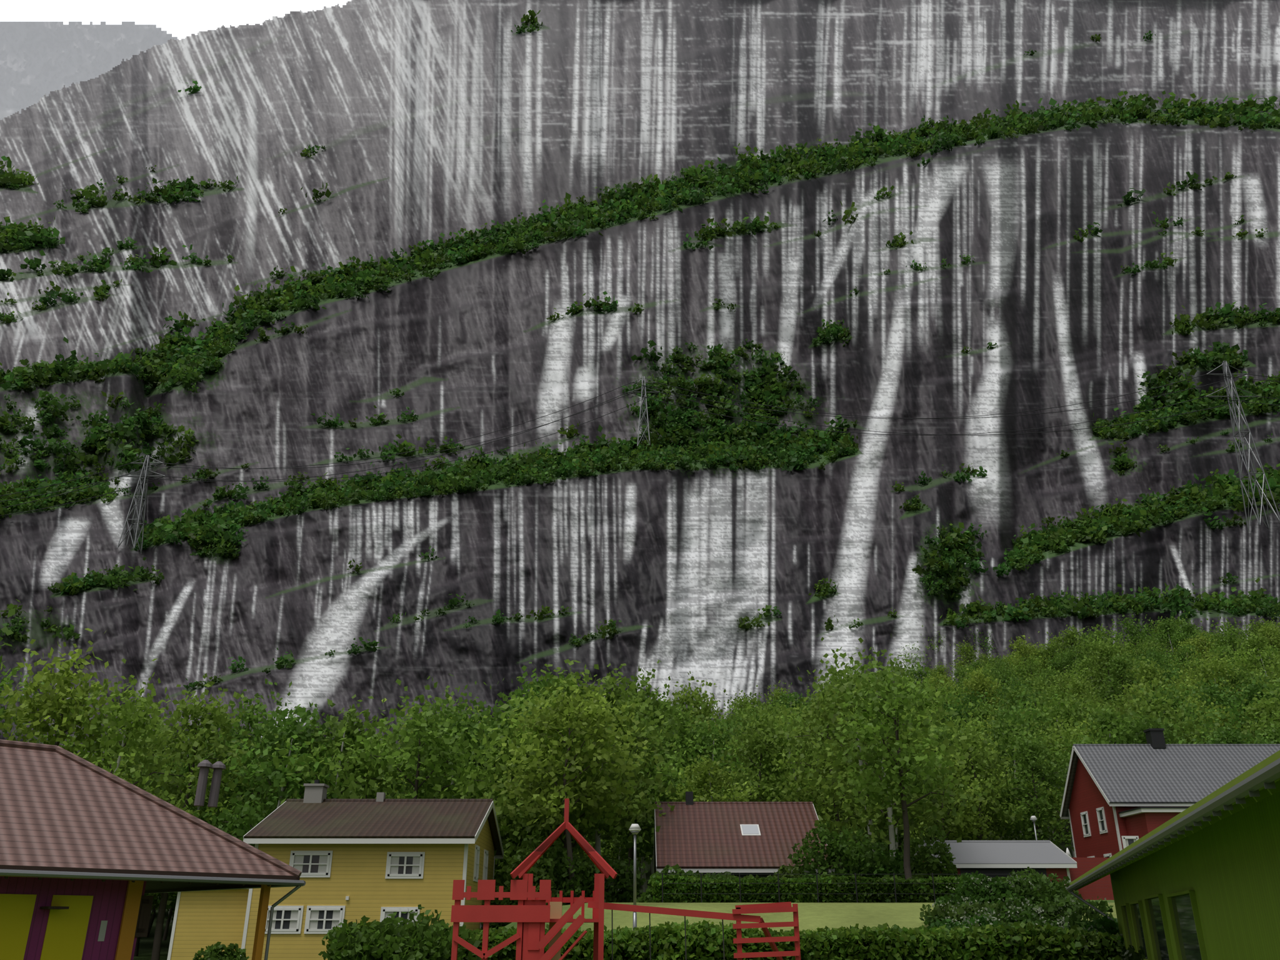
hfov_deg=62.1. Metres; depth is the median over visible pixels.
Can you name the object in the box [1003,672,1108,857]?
forest tree
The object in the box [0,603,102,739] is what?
forest tree
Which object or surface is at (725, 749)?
forest tree
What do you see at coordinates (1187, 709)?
forest tree
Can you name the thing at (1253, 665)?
forest tree
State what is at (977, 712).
forest tree
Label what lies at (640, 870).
forest tree
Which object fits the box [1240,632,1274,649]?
forest tree
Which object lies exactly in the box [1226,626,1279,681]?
forest tree
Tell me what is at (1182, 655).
forest tree
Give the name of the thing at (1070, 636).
forest tree
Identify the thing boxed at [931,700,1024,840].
forest tree
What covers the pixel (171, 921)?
forest tree
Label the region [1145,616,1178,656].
forest tree
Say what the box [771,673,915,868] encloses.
forest tree
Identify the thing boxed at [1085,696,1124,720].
forest tree
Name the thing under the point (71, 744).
forest tree
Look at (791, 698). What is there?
forest tree
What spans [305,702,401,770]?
forest tree
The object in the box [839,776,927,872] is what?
forest tree
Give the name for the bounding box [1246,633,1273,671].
forest tree
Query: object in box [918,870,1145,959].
flowering bush
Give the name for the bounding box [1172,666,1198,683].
forest tree
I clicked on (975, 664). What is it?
forest tree
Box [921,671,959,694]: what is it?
forest tree
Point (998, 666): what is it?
forest tree
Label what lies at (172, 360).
cliff ledge shrubs
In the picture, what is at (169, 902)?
forest tree
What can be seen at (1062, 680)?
forest tree
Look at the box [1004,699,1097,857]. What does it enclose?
forest tree
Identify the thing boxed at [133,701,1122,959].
terrain
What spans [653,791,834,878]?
dark house
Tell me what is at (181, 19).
sky
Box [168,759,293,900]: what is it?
forest tree
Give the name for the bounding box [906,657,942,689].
forest tree
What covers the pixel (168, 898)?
forest tree
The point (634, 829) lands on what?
street lamp
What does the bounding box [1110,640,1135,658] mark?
forest tree
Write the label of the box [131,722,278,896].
forest tree
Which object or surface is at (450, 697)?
forest tree
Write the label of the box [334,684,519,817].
forest tree
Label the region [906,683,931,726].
forest tree
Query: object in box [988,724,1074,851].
forest tree
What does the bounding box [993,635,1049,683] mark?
forest tree
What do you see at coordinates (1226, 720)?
forest tree
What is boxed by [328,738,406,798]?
forest tree
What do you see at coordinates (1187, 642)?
forest tree
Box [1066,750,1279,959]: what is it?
green building
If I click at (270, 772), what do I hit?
forest tree
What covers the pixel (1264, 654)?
forest tree
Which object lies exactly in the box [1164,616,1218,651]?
forest tree
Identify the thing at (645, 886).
forest tree
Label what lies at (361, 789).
forest tree
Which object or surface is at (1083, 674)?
forest tree
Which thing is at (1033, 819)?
street lamp
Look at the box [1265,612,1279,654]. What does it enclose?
forest tree
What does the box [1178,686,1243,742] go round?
forest tree
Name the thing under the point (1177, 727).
forest tree
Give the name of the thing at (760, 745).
forest tree
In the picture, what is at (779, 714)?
forest tree
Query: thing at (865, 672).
forest tree
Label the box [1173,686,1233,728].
forest tree
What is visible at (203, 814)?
forest tree
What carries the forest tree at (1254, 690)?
on the terrain
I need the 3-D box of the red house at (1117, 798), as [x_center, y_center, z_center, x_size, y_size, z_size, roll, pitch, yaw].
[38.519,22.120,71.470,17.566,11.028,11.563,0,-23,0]
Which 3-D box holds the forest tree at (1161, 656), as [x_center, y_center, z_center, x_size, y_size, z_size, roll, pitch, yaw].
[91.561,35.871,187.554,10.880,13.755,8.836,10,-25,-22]
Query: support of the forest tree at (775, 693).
on the terrain
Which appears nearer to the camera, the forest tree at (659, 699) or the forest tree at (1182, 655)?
the forest tree at (659, 699)
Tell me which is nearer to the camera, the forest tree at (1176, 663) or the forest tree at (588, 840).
the forest tree at (588, 840)
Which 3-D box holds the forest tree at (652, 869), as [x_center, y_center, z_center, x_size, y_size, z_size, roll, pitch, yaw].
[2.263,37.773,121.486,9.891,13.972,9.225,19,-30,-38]
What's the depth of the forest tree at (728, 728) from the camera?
143.98 m
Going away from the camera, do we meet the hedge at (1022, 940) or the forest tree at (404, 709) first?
the hedge at (1022, 940)
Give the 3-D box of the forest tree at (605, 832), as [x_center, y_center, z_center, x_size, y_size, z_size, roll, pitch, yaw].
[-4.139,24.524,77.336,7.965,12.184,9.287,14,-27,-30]
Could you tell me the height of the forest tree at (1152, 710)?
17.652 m
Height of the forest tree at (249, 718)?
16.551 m
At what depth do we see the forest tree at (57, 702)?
50.39 m
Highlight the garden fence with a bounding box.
[661,873,1014,902]
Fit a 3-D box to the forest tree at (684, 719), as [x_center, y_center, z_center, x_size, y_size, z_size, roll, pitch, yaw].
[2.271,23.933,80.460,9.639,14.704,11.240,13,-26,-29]
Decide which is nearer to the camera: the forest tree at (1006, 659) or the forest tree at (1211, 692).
the forest tree at (1211, 692)
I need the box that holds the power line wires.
[0,373,1279,516]
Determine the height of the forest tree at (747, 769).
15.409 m
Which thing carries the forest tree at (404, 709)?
on the terrain
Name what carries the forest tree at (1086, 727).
on the terrain
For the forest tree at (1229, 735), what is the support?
on the terrain
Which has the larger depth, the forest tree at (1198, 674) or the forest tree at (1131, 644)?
the forest tree at (1131, 644)
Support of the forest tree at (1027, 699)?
on the terrain
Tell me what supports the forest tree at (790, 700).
on the terrain
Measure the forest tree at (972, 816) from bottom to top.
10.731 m
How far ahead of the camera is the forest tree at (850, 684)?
61.75 m
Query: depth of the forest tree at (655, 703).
76.39 m
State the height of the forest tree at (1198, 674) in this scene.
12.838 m
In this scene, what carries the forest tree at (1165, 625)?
on the terrain
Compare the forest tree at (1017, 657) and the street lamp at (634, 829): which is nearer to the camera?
the street lamp at (634, 829)
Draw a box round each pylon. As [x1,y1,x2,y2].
[116,455,164,553]
[627,376,659,447]
[1206,360,1279,532]
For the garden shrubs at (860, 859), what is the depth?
49.08 m
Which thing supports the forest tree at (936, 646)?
on the terrain
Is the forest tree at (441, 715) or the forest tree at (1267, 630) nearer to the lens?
the forest tree at (441, 715)
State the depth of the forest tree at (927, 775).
49.41 m
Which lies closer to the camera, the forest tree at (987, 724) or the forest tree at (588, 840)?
the forest tree at (588, 840)
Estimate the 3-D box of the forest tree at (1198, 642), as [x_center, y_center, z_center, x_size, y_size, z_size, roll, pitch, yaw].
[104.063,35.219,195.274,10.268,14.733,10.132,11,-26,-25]
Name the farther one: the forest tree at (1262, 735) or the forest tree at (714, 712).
the forest tree at (714, 712)
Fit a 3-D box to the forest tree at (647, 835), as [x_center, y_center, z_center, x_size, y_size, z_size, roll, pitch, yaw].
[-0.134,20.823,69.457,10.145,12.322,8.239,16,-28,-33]
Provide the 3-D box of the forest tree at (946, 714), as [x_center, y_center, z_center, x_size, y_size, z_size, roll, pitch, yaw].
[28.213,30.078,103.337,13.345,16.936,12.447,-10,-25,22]
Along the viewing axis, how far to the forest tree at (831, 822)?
76.51 m
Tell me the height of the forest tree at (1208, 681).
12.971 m
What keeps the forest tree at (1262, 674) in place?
on the terrain
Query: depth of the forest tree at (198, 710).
58.29 m
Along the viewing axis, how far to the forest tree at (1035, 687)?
168.95 m
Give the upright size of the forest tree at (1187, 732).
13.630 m
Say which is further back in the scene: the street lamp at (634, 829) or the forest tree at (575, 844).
the forest tree at (575, 844)
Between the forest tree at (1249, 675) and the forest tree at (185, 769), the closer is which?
the forest tree at (185, 769)
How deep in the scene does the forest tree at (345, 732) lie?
56.11 m
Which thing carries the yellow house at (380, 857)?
on the terrain
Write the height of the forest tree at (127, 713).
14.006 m
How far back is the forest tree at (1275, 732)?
88.58 m
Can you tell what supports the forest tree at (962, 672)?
on the terrain
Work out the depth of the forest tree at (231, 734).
66.33 m
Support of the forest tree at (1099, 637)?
on the terrain
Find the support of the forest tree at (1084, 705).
on the terrain
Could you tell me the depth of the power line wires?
324.20 m
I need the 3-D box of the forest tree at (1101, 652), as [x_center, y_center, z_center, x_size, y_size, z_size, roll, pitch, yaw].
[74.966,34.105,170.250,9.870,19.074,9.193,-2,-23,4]
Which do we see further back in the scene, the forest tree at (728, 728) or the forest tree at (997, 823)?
the forest tree at (728, 728)
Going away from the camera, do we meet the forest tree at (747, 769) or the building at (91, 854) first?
the building at (91, 854)
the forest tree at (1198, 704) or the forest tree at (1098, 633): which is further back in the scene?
the forest tree at (1098, 633)
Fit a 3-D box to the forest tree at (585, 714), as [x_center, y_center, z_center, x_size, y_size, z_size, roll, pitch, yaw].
[-2.704,14.508,49.959,8.409,10.395,8.522,-8,-24,19]
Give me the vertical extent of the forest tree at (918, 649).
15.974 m
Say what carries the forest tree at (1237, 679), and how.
on the terrain
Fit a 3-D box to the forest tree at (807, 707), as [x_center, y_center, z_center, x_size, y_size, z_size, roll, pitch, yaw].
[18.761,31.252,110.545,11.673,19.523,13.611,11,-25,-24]
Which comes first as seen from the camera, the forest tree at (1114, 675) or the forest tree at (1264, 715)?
the forest tree at (1264, 715)
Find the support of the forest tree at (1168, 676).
on the terrain
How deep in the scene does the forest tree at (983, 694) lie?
194.81 m
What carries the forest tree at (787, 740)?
on the terrain
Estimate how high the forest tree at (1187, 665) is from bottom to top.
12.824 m
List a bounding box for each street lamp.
[628,823,641,930]
[1030,815,1037,840]
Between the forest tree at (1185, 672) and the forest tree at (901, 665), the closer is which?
the forest tree at (1185, 672)
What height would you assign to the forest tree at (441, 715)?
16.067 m
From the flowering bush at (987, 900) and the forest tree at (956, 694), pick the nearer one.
the flowering bush at (987, 900)
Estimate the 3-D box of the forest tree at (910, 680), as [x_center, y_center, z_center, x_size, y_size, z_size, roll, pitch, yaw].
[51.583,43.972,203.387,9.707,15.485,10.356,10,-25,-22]
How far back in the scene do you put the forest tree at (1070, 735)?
88.77 m
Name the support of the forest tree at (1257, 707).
on the terrain
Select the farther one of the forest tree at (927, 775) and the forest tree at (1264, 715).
the forest tree at (1264, 715)
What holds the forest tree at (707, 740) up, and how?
on the terrain
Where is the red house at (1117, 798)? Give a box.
[1060,728,1279,857]
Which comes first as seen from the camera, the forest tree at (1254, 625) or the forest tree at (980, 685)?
the forest tree at (980, 685)
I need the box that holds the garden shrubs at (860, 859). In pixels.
[479,820,1083,931]
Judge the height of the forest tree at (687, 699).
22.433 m
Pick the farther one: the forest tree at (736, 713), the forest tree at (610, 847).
the forest tree at (736, 713)
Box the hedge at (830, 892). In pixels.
[651,874,1041,902]
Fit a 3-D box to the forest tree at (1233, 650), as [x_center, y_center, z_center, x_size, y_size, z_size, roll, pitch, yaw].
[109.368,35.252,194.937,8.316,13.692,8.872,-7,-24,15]
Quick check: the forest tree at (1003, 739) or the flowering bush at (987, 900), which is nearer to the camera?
the flowering bush at (987, 900)
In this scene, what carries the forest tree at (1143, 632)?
on the terrain
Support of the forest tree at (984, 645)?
on the terrain
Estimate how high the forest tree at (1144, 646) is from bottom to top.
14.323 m
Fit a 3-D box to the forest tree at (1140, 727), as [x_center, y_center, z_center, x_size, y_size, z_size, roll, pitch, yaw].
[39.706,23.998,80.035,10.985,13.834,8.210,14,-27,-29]
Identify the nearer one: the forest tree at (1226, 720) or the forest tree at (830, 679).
the forest tree at (1226, 720)
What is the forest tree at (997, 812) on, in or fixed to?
on the terrain
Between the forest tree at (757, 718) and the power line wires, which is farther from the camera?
the power line wires
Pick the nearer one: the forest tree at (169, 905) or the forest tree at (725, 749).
the forest tree at (169, 905)
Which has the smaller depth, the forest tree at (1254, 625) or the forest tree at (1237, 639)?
the forest tree at (1254, 625)
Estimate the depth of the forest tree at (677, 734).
106.87 m
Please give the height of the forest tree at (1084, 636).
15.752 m
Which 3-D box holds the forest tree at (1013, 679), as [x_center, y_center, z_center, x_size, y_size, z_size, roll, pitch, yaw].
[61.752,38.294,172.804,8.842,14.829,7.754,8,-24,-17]
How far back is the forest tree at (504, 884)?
72.24 m
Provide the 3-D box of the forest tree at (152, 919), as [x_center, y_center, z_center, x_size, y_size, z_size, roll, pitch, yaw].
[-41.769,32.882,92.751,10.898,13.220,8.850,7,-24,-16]
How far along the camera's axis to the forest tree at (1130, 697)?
112.12 m
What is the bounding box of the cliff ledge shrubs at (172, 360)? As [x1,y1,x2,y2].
[0,9,1279,689]
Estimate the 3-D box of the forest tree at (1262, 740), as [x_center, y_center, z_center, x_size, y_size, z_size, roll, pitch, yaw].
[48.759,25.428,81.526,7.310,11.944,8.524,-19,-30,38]
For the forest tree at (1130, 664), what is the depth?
188.46 m
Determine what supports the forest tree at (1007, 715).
on the terrain
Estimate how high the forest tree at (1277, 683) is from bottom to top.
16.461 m
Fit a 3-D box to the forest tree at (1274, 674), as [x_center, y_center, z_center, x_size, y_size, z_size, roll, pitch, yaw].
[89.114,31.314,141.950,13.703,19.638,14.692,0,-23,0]
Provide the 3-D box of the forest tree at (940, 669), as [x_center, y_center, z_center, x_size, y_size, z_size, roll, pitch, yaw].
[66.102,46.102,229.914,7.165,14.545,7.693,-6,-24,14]
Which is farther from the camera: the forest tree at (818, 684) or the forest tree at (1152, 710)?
the forest tree at (818, 684)
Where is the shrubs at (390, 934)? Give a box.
[192,904,481,959]
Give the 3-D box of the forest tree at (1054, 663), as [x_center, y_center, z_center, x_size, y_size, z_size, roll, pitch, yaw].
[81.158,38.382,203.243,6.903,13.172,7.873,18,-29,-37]
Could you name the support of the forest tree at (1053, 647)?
on the terrain
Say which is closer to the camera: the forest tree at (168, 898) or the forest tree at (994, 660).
the forest tree at (168, 898)
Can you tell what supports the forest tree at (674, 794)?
on the terrain
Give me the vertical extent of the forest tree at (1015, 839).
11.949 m
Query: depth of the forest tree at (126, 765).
77.13 m
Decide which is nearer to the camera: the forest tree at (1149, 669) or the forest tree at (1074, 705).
the forest tree at (1074, 705)
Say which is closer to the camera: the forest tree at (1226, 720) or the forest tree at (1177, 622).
the forest tree at (1226, 720)
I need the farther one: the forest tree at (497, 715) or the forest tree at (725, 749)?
the forest tree at (725, 749)
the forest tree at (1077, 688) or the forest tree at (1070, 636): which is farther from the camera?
the forest tree at (1070, 636)
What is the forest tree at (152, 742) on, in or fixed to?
on the terrain
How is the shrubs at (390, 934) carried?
on the terrain
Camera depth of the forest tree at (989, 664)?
235.00 m
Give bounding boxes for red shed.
[911,840,1114,899]
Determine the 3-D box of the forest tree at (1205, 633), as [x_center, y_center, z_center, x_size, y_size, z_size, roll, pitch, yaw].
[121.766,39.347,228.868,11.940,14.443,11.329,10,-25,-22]
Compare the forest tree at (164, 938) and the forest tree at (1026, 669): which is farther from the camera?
the forest tree at (1026, 669)
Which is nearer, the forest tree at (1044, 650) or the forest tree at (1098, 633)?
the forest tree at (1098, 633)
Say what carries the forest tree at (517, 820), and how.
on the terrain
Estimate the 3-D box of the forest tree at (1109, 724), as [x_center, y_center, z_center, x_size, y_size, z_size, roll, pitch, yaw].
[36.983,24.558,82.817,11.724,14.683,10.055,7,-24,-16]
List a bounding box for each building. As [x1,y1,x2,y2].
[0,739,305,959]
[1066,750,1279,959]
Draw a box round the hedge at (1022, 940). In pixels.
[326,919,1124,959]
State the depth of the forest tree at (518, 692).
62.74 m
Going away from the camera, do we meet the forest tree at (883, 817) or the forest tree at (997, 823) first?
the forest tree at (883, 817)
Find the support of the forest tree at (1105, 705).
on the terrain
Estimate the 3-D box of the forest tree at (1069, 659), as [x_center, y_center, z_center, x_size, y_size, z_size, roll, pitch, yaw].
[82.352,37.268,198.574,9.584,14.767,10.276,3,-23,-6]
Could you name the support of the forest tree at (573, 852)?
on the terrain
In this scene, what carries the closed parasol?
on the terrain
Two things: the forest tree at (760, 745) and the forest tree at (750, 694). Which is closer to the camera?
the forest tree at (760, 745)
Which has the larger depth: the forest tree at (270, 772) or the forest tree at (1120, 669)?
the forest tree at (1120, 669)
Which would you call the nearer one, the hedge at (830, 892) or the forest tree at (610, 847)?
the hedge at (830, 892)
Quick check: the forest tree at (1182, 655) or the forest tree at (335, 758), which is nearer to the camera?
the forest tree at (335, 758)
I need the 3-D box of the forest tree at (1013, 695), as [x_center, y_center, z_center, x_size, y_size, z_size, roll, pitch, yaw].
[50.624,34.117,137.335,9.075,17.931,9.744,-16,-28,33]
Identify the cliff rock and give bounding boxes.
[0,0,1279,763]
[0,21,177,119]
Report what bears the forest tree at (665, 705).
on the terrain
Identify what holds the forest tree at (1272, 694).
on the terrain
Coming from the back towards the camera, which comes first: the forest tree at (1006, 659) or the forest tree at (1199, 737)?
the forest tree at (1006, 659)
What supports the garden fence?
on the terrain
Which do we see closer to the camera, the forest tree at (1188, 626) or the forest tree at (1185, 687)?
the forest tree at (1185, 687)
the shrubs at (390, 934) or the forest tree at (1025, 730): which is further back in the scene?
the forest tree at (1025, 730)
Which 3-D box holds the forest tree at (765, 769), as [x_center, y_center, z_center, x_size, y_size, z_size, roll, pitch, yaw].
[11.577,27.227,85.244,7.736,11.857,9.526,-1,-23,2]
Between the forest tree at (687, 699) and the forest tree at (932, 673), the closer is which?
the forest tree at (687, 699)
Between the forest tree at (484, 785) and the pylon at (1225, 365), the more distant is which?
the pylon at (1225, 365)
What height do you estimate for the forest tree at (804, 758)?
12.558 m
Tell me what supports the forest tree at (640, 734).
on the terrain
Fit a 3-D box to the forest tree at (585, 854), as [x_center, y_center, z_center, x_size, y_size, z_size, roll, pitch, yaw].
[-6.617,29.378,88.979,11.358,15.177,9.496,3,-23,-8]
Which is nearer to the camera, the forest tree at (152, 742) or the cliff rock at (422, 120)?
the forest tree at (152, 742)
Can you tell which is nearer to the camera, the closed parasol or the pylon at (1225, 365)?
the closed parasol
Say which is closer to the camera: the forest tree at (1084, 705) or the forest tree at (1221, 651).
the forest tree at (1084, 705)
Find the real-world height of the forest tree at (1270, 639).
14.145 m
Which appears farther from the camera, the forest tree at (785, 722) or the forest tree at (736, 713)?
the forest tree at (736, 713)
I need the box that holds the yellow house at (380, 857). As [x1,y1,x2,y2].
[166,780,503,959]
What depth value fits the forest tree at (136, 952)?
68.77 m
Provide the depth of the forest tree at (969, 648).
245.41 m
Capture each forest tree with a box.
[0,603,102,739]
[0,628,141,781]
[25,710,103,763]
[56,658,209,813]
[87,709,210,900]
[93,702,190,765]
[100,760,172,904]
[103,743,163,792]
[113,673,260,959]
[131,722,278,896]
[133,776,176,956]
[142,698,284,834]
[146,896,172,936]
[148,793,241,911]
[151,893,177,940]
[156,891,176,918]
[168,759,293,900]
[168,906,173,922]
[178,678,319,827]
[193,681,358,846]
[200,702,330,847]
[253,694,414,804]
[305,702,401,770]
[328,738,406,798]
[330,741,409,798]
[333,722,398,796]
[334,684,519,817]
[365,676,514,841]
[367,696,491,798]
[375,674,519,881]
[383,697,437,793]
[420,710,593,890]
[441,661,647,841]
[449,685,594,888]
[480,658,649,904]
[480,765,593,891]
[482,672,662,903]
[494,870,505,891]
[532,663,676,855]
[537,831,594,883]
[538,671,631,856]
[573,833,626,864]
[581,825,623,851]
[583,832,652,890]
[590,659,696,886]
[600,710,708,886]
[600,726,691,892]
[602,740,703,873]
[622,698,684,884]
[639,766,683,889]
[640,686,727,786]
[651,859,653,874]
[652,698,736,801]
[659,753,764,801]
[661,671,729,759]
[664,693,695,767]
[673,700,757,801]
[683,728,756,789]
[689,691,729,733]
[707,709,731,743]
[708,696,817,806]
[713,706,806,793]
[714,685,774,734]
[718,703,767,751]
[723,689,759,722]
[724,701,851,838]
[735,690,769,711]
[738,693,769,716]
[744,748,818,806]
[745,694,807,726]
[748,633,954,857]
[760,680,796,708]
[762,765,850,844]
[766,690,804,706]
[767,682,810,718]
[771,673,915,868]
[771,697,804,724]
[771,740,859,846]
[775,714,794,734]
[776,686,845,741]
[795,660,994,858]
[813,646,1005,879]
[816,673,838,693]
[824,718,879,875]
[827,673,849,691]
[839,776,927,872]
[849,743,940,858]
[852,665,877,684]
[886,653,919,684]
[896,671,922,695]
[896,747,1008,848]
[897,641,931,665]
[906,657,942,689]
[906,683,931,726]
[906,703,986,779]
[906,708,992,848]
[911,670,974,727]
[918,665,946,685]
[920,624,944,653]
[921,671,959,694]
[925,734,1043,840]
[929,660,958,689]
[930,683,1003,730]
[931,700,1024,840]
[931,711,1031,840]
[933,681,974,726]
[943,660,978,693]
[944,697,1024,740]
[948,638,988,717]
[952,660,1004,726]
[953,665,1011,716]
[955,657,993,687]
[958,676,1004,710]
[965,625,995,656]
[966,689,1079,838]
[968,710,1063,840]
[970,708,1011,840]
[977,650,995,667]
[981,653,1017,694]
[981,658,998,687]
[982,653,1011,695]
[985,681,1066,832]
[988,660,1017,707]
[988,696,1060,840]
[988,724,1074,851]
[990,670,1039,713]
[990,752,1070,843]
[991,650,1023,691]
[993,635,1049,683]
[993,675,1046,724]
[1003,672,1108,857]
[1004,651,1058,685]
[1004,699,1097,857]
[1006,648,1039,676]
[1015,703,1105,857]
[1016,653,1048,684]
[1025,669,1060,701]
[1028,638,1076,682]
[1030,666,1092,703]
[1031,643,1057,670]
[1038,624,1096,678]
[1041,713,1108,824]
[1045,648,1078,683]
[1046,700,1176,834]
[1050,639,1096,691]
[1055,669,1103,709]
[1059,693,1106,729]
[1065,653,1114,701]
[1066,630,1110,679]
[1067,618,1129,680]
[1076,629,1128,658]
[1076,634,1139,704]
[1083,653,1139,696]
[1085,695,1128,724]
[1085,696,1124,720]
[1090,646,1141,710]
[1096,669,1201,720]
[1100,680,1206,743]
[1100,720,1189,743]
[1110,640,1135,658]
[1110,714,1198,743]
[1111,608,1166,663]
[1112,710,1205,743]
[1114,651,1183,712]
[1115,635,1160,654]
[1122,655,1138,674]
[1125,678,1233,741]
[1128,635,1177,667]
[1128,661,1188,690]
[1133,646,1183,684]
[1138,616,1206,663]
[1140,660,1179,684]
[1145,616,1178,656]
[1154,610,1203,657]
[1158,670,1229,726]
[1163,675,1231,709]
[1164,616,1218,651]
[1165,636,1213,673]
[1166,636,1209,676]
[1166,653,1185,678]
[1166,719,1226,743]
[1172,652,1203,682]
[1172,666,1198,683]
[1173,631,1237,666]
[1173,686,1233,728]
[1175,642,1261,722]
[1176,666,1231,695]
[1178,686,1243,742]
[1184,677,1243,709]
[1185,670,1257,734]
[1188,716,1274,743]
[1193,628,1229,639]
[1197,614,1258,671]
[1205,636,1247,672]
[1206,701,1254,743]
[1208,638,1254,683]
[1212,652,1258,713]
[1213,670,1278,743]
[1224,630,1245,647]
[1225,686,1279,742]
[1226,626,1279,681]
[1230,721,1279,743]
[1231,670,1273,704]
[1236,659,1267,694]
[1238,667,1279,736]
[1238,732,1276,743]
[1239,616,1279,645]
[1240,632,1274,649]
[1241,728,1279,743]
[1242,644,1279,690]
[1243,700,1279,743]
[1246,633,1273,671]
[1247,620,1279,653]
[1247,668,1279,717]
[1248,647,1279,674]
[1250,662,1278,680]
[1253,646,1279,670]
[1257,625,1279,649]
[1262,712,1279,724]
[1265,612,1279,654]
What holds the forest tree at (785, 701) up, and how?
on the terrain
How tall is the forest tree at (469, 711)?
15.691 m
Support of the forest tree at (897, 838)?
on the terrain
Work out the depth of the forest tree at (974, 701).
146.58 m
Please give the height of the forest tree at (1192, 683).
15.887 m
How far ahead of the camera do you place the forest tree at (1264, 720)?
103.50 m
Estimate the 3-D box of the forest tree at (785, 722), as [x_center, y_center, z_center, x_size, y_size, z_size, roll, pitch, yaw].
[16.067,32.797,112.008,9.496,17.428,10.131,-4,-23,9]
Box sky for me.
[0,0,351,39]
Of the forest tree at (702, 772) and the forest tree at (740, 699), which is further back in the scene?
the forest tree at (740, 699)
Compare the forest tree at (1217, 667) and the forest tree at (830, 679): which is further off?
the forest tree at (830, 679)
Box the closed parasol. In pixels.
[1065,848,1071,857]
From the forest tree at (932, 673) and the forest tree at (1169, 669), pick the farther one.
the forest tree at (932, 673)
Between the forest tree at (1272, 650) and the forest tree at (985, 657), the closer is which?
the forest tree at (1272, 650)
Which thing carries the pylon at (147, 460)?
on the cliff rock at (422, 120)
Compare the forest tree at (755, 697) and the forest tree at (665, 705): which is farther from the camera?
the forest tree at (755, 697)
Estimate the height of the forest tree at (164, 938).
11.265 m
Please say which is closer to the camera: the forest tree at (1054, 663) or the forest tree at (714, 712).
the forest tree at (714, 712)
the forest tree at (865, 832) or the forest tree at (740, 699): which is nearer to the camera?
the forest tree at (865, 832)
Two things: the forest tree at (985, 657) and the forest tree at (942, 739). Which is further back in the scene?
the forest tree at (985, 657)
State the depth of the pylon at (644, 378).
342.54 m
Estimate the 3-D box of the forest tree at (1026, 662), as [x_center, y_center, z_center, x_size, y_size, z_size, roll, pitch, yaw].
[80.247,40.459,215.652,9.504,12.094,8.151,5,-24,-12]
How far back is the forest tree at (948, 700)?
151.28 m
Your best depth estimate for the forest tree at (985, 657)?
250.02 m
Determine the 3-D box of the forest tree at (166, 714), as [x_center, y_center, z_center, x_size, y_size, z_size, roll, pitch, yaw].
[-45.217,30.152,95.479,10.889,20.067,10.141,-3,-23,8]
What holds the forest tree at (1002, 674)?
on the terrain
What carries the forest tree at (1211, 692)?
on the terrain
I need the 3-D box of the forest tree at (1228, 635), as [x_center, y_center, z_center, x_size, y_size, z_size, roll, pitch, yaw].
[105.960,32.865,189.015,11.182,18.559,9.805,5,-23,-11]
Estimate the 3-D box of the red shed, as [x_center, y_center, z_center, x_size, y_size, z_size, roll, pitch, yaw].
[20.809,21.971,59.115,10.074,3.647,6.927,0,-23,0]
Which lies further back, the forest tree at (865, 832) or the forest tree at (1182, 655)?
the forest tree at (1182, 655)
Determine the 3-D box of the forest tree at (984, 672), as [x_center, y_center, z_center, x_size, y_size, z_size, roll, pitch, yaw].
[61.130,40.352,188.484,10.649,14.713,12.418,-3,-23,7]
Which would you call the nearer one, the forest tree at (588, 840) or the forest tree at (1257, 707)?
the forest tree at (588, 840)
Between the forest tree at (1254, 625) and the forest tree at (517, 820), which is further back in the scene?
the forest tree at (1254, 625)

